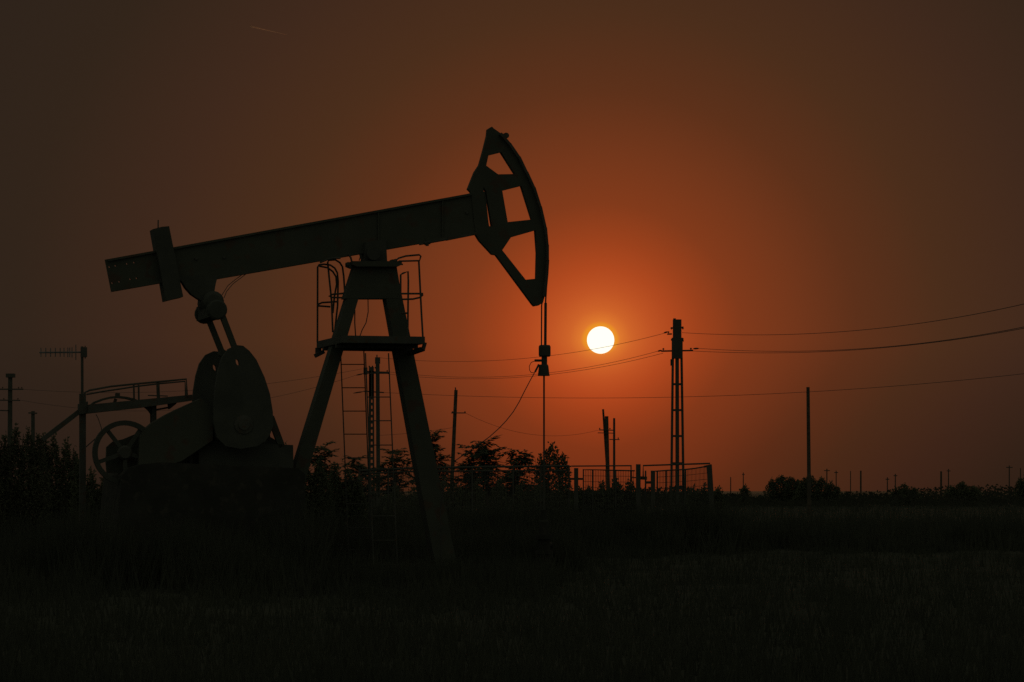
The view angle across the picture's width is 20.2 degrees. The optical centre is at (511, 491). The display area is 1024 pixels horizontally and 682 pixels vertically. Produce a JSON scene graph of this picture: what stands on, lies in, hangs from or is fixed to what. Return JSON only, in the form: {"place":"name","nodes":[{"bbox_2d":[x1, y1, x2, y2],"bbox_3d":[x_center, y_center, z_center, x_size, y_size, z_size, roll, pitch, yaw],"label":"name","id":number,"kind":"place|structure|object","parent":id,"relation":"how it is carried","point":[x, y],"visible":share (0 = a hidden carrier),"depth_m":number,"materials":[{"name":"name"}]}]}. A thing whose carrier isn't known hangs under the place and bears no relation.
{"place":"outdoors","nodes":[
{"label":"outdoors","id":0,"kind":"place"},
{"bbox_2d":[0,487,1023,681],"bbox_3d":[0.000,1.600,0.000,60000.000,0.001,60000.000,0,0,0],"label":"ground","id":1,"kind":"structure","parent":0,"point":[921,645],"depth_m":39.58,"materials":[{"name":"plant"}]},
{"bbox_2d":[0,373,22,449],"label":"utility pole","id":2,"kind":"object","parent":1,"relation":"on","point":[9,376],"visible":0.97,"depth_m":149.90,"materials":[{"name":"concrete"}]},
{"bbox_2d":[24,369,358,392],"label":"power wire","id":3,"kind":"object","parent":2,"relation":"attached to","point":[166,391],"visible":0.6,"depth_m":151.54,"materials":[{"name":"metal"}]},
{"bbox_2d":[0,423,53,539],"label":"bush","id":4,"kind":"object","parent":1,"relation":"on","point":[12,487],"visible":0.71,"depth_m":63.90,"materials":[{"name":"black plant"}]},
{"bbox_2d":[28,411,36,447],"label":"utility pole","id":5,"kind":"object","parent":1,"relation":"on","point":[32,413],"visible":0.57,"depth_m":229.88,"materials":[{"name":"concrete"}]},
{"bbox_2d":[37,432,78,528],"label":"bush","id":6,"kind":"object","parent":1,"relation":"on","point":[61,475],"visible":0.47,"depth_m":65.92,"materials":[{"name":"black plant"}]},
{"bbox_2d":[69,456,103,518],"bbox_3d":[-8.656,0.464,59.990,1.224,2.396,0.773,0,0,0],"label":"bush","id":7,"kind":"object","parent":1,"relation":"on","point":[91,481],"visible":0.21,"depth_m":59.95,"materials":[{"name":"green plant"}]},
{"bbox_2d":[41,127,550,572],"bbox_3d":[-3.840,-2.558,52.648,9.488,8.448,2.500,0,0,-16],"label":"pumpjack","id":8,"kind":"object","parent":1,"relation":"on","point":[211,447],"visible":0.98,"depth_m":52.13,"materials":[{"name":"black metal"}]},
{"bbox_2d":[39,345,86,393],"bbox_3d":[-8.019,-2.178,51.449,0.843,0.879,0.120,0,0,-16],"label":"antenna","id":9,"kind":"object","parent":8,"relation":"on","point":[83,351],"visible":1,"depth_m":51.50,"materials":[{"name":"metal"}]},
{"bbox_2d":[285,441,335,531],"bbox_3d":[-4.343,0.301,59.992,1.465,2.730,0.831,0,0,0],"label":"bush","id":10,"kind":"object","parent":1,"relation":"on","point":[315,487],"visible":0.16,"depth_m":59.93,"materials":[{"name":"green plant"}]},
{"bbox_2d":[310,441,341,517],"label":"young tree","id":11,"kind":"object","parent":1,"relation":"on","point":[329,453],"visible":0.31,"depth_m":113.86,"materials":[{"name":"green plant"}]},
{"bbox_2d":[323,462,371,537],"bbox_3d":[-3.574,0.511,61.991,1.141,2.302,0.778,0,0,0],"label":"bush","id":12,"kind":"object","parent":1,"relation":"on","point":[355,492],"visible":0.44,"depth_m":61.92,"materials":[{"name":"black plant"}]},
{"bbox_2d":[340,455,380,502],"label":"young tree","id":13,"kind":"object","parent":1,"relation":"on","point":[356,466],"visible":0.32,"depth_m":115.70,"materials":[{"name":"green plant"}]},
{"bbox_2d":[355,355,388,507],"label":"twin pole","id":14,"kind":"object","parent":1,"relation":"on","point":[371,391],"visible":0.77,"depth_m":154.90,"materials":[{"name":"concrete"}]},
{"bbox_2d":[22,376,351,410],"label":"power wire","id":15,"kind":"object","parent":14,"relation":"attached to","point":[167,410],"visible":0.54,"depth_m":152.13,"materials":[{"name":"metal"}]},
{"bbox_2d":[381,374,1018,397],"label":"power wire","id":16,"kind":"object","parent":14,"relation":"attached to","point":[735,395],"visible":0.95,"depth_m":117.68,"materials":[{"name":"metal"}]},
{"bbox_2d":[365,447,412,508],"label":"young tree","id":17,"kind":"object","parent":1,"relation":"on","point":[397,452],"visible":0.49,"depth_m":113.86,"materials":[{"name":"green plant"}]},
{"bbox_2d":[383,478,456,517],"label":"bush","id":18,"kind":"object","parent":1,"relation":"on","point":[447,493],"visible":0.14,"depth_m":97.89,"materials":[{"name":"green plant"}]},
{"bbox_2d":[409,429,454,491],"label":"young tree","id":19,"kind":"object","parent":1,"relation":"on","point":[435,437],"visible":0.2,"depth_m":112.03,"materials":[{"name":"green plant"}]},
{"bbox_2d":[449,387,465,509],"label":"utility pole","id":20,"kind":"object","parent":1,"relation":"on","point":[454,412],"visible":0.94,"depth_m":169.91,"materials":[{"name":"brown wood"}]},
{"bbox_2d":[466,413,592,435],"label":"power wire","id":21,"kind":"object","parent":20,"relation":"attached to","point":[525,433],"visible":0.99,"depth_m":182.83,"materials":[{"name":"metal"}]},
{"bbox_2d":[358,465,569,522],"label":"wire fence","id":22,"kind":"object","parent":1,"relation":"on","point":[360,472],"visible":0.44,"depth_m":81.99,"materials":[{"name":"metal"}]},
{"bbox_2d":[446,440,494,499],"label":"young tree","id":23,"kind":"object","parent":1,"relation":"on","point":[470,462],"visible":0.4,"depth_m":113.86,"materials":[{"name":"green plant"}]},
{"bbox_2d":[448,477,511,516],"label":"bush","id":24,"kind":"object","parent":1,"relation":"on","point":[477,494],"visible":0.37,"depth_m":97.95,"materials":[{"name":"green plant"}]},
{"bbox_2d":[461,434,506,511],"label":"young tree","id":25,"kind":"object","parent":1,"relation":"on","point":[484,451],"visible":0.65,"depth_m":110.90,"materials":[{"name":"green plant"}]},
{"bbox_2d":[489,448,537,502],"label":"young tree","id":26,"kind":"object","parent":1,"relation":"on","point":[524,460],"visible":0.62,"depth_m":112.78,"materials":[{"name":"green plant"}]},
{"bbox_2d":[14,484,1023,507],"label":"scrub","id":27,"kind":"object","parent":1,"relation":"on","point":[931,498],"visible":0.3,"depth_m":297.32,"materials":[{"name":"black plant"}]},
{"bbox_2d":[510,479,567,519],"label":"bush","id":28,"kind":"object","parent":1,"relation":"on","point":[531,498],"visible":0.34,"depth_m":97.98,"materials":[{"name":"green plant"}]},
{"bbox_2d":[530,441,573,515],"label":"bushy tree","id":29,"kind":"object","parent":1,"relation":"on","point":[553,457],"visible":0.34,"depth_m":111.89,"materials":[{"name":"green plant"}]},
{"bbox_2d":[568,468,583,516],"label":"gate post","id":30,"kind":"object","parent":1,"relation":"on","point":[575,478],"visible":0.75,"depth_m":81.61,"materials":[{"name":"metal"}]},
{"bbox_2d":[567,484,597,515],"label":"bush","id":31,"kind":"object","parent":1,"relation":"on","point":[580,494],"visible":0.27,"depth_m":91.93,"materials":[{"name":"green plant"}]},
{"bbox_2d":[572,465,635,516],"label":"gate","id":32,"kind":"structure","parent":1,"relation":"on","point":[608,487],"depth_m":81.99,"materials":[{"name":"metal"}]},
{"bbox_2d":[598,409,614,507],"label":"braced pole","id":33,"kind":"object","parent":1,"relation":"on","point":[605,429],"visible":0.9,"depth_m":205.90,"materials":[{"name":"brown wood"}]},
{"bbox_2d":[586,478,641,515],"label":"bush","id":34,"kind":"object","parent":1,"relation":"on","point":[630,495],"visible":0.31,"depth_m":91.89,"materials":[{"name":"green plant"}]},
{"bbox_2d":[609,418,619,480],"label":"utility pole","id":35,"kind":"object","parent":1,"relation":"on","point":[613,439],"visible":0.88,"depth_m":224.92,"materials":[{"name":"concrete"}]},
{"bbox_2d":[636,464,646,513],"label":"gate post","id":36,"kind":"object","parent":1,"relation":"on","point":[639,477],"visible":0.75,"depth_m":81.61,"materials":[{"name":"metal"}]},
{"bbox_2d":[645,471,654,520],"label":"gate post","id":37,"kind":"object","parent":1,"relation":"on","point":[652,482],"visible":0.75,"depth_m":81.61,"materials":[{"name":"metal"}]},
{"bbox_2d":[642,463,709,521],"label":"wire fence","id":38,"kind":"object","parent":1,"relation":"on","point":[669,482],"visible":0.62,"depth_m":82.29,"materials":[{"name":"metal"}]},
{"bbox_2d":[658,318,697,512],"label":"lattice pole","id":39,"kind":"object","parent":1,"relation":"on","point":[677,340],"visible":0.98,"depth_m":109.88,"materials":[{"name":"metal"}]},
{"bbox_2d":[386,333,663,361],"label":"power wire","id":40,"kind":"object","parent":39,"relation":"attached to","point":[524,358],"visible":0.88,"depth_m":129.30,"materials":[{"name":"metal"}]},
{"bbox_2d":[393,351,656,376],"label":"power wire","id":41,"kind":"object","parent":39,"relation":"attached to","point":[551,372],"visible":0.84,"depth_m":121.96,"materials":[{"name":"metal"}]},
{"bbox_2d":[682,304,1022,334],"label":"power wire","id":42,"kind":"object","parent":39,"relation":"attached to","point":[874,328],"visible":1,"depth_m":77.79,"materials":[{"name":"metal cable"},{"name":"black rubber"}]},
{"bbox_2d":[698,327,1023,352],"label":"power wire","id":43,"kind":"object","parent":39,"relation":"attached to","point":[876,348],"visible":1,"depth_m":77.83,"materials":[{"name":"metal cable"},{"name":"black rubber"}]},
{"bbox_2d":[681,482,726,511],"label":"bush","id":44,"kind":"object","parent":1,"relation":"on","point":[717,491],"visible":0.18,"depth_m":87.93,"materials":[{"name":"green plant"}]},
{"bbox_2d":[704,464,713,511],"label":"gate post","id":45,"kind":"object","parent":1,"relation":"on","point":[710,479],"visible":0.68,"depth_m":81.91,"materials":[{"name":"metal"}]},
{"bbox_2d":[737,483,751,505],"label":"bush","id":46,"kind":"object","parent":1,"relation":"on","point":[744,489],"visible":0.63,"depth_m":299.86,"materials":[{"name":"green plant"}]},
{"bbox_2d":[763,474,805,505],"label":"bush","id":47,"kind":"object","parent":1,"relation":"on","point":[784,490],"visible":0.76,"depth_m":309.65,"materials":[{"name":"green plant"}]},
{"bbox_2d":[806,387,810,516],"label":"utility pole","id":48,"kind":"object","parent":1,"relation":"on","point":[808,454],"visible":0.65,"depth_m":176.91,"materials":[{"name":"brown wood"}]},
{"bbox_2d":[793,475,844,505],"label":"bush","id":49,"kind":"object","parent":1,"relation":"on","point":[817,488],"visible":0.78,"depth_m":304.62,"materials":[{"name":"green plant"}]},
{"bbox_2d":[860,471,861,493],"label":"distant pole","id":50,"kind":"object","parent":1,"relation":"on","point":[860,482],"visible":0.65,"depth_m":927.91,"materials":[{"name":"brown wood"}]},
{"bbox_2d":[886,483,924,505],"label":"bush","id":51,"kind":"object","parent":1,"relation":"on","point":[913,490],"visible":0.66,"depth_m":299.72,"materials":[{"name":"green plant"}]},
{"bbox_2d":[940,471,941,491],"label":"distant pole","id":52,"kind":"object","parent":1,"relation":"on","point":[941,480],"visible":0.65,"depth_m":957.79,"materials":[{"name":"brown wood"}]},
{"bbox_2d":[941,480,984,505],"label":"bush","id":53,"kind":"object","parent":1,"relation":"on","point":[957,491],"visible":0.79,"depth_m":299.71,"materials":[{"name":"green plant"}]},
{"bbox_2d":[1012,474,1023,504],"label":"bush","id":54,"kind":"object","parent":1,"relation":"on","point":[1018,490],"visible":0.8,"depth_m":299.82,"materials":[{"name":"green plant"}]},
{"bbox_2d":[0,0,1023,490],"label":"sky","id":55,"kind":"structure","parent":0,"point":[753,171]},
{"bbox_2d":[250,26,285,34],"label":"contrail","id":56,"kind":"object","parent":55,"relation":"in","point":[263,29],"visible":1,"depth_m":30150.49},
{"bbox_2d":[587,326,613,353],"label":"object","id":57,"kind":"object","parent":55,"relation":"in","point":[599,337],"visible":0.98,"depth_m":25912.99,"materials":[{"name":"white"}]}
]}

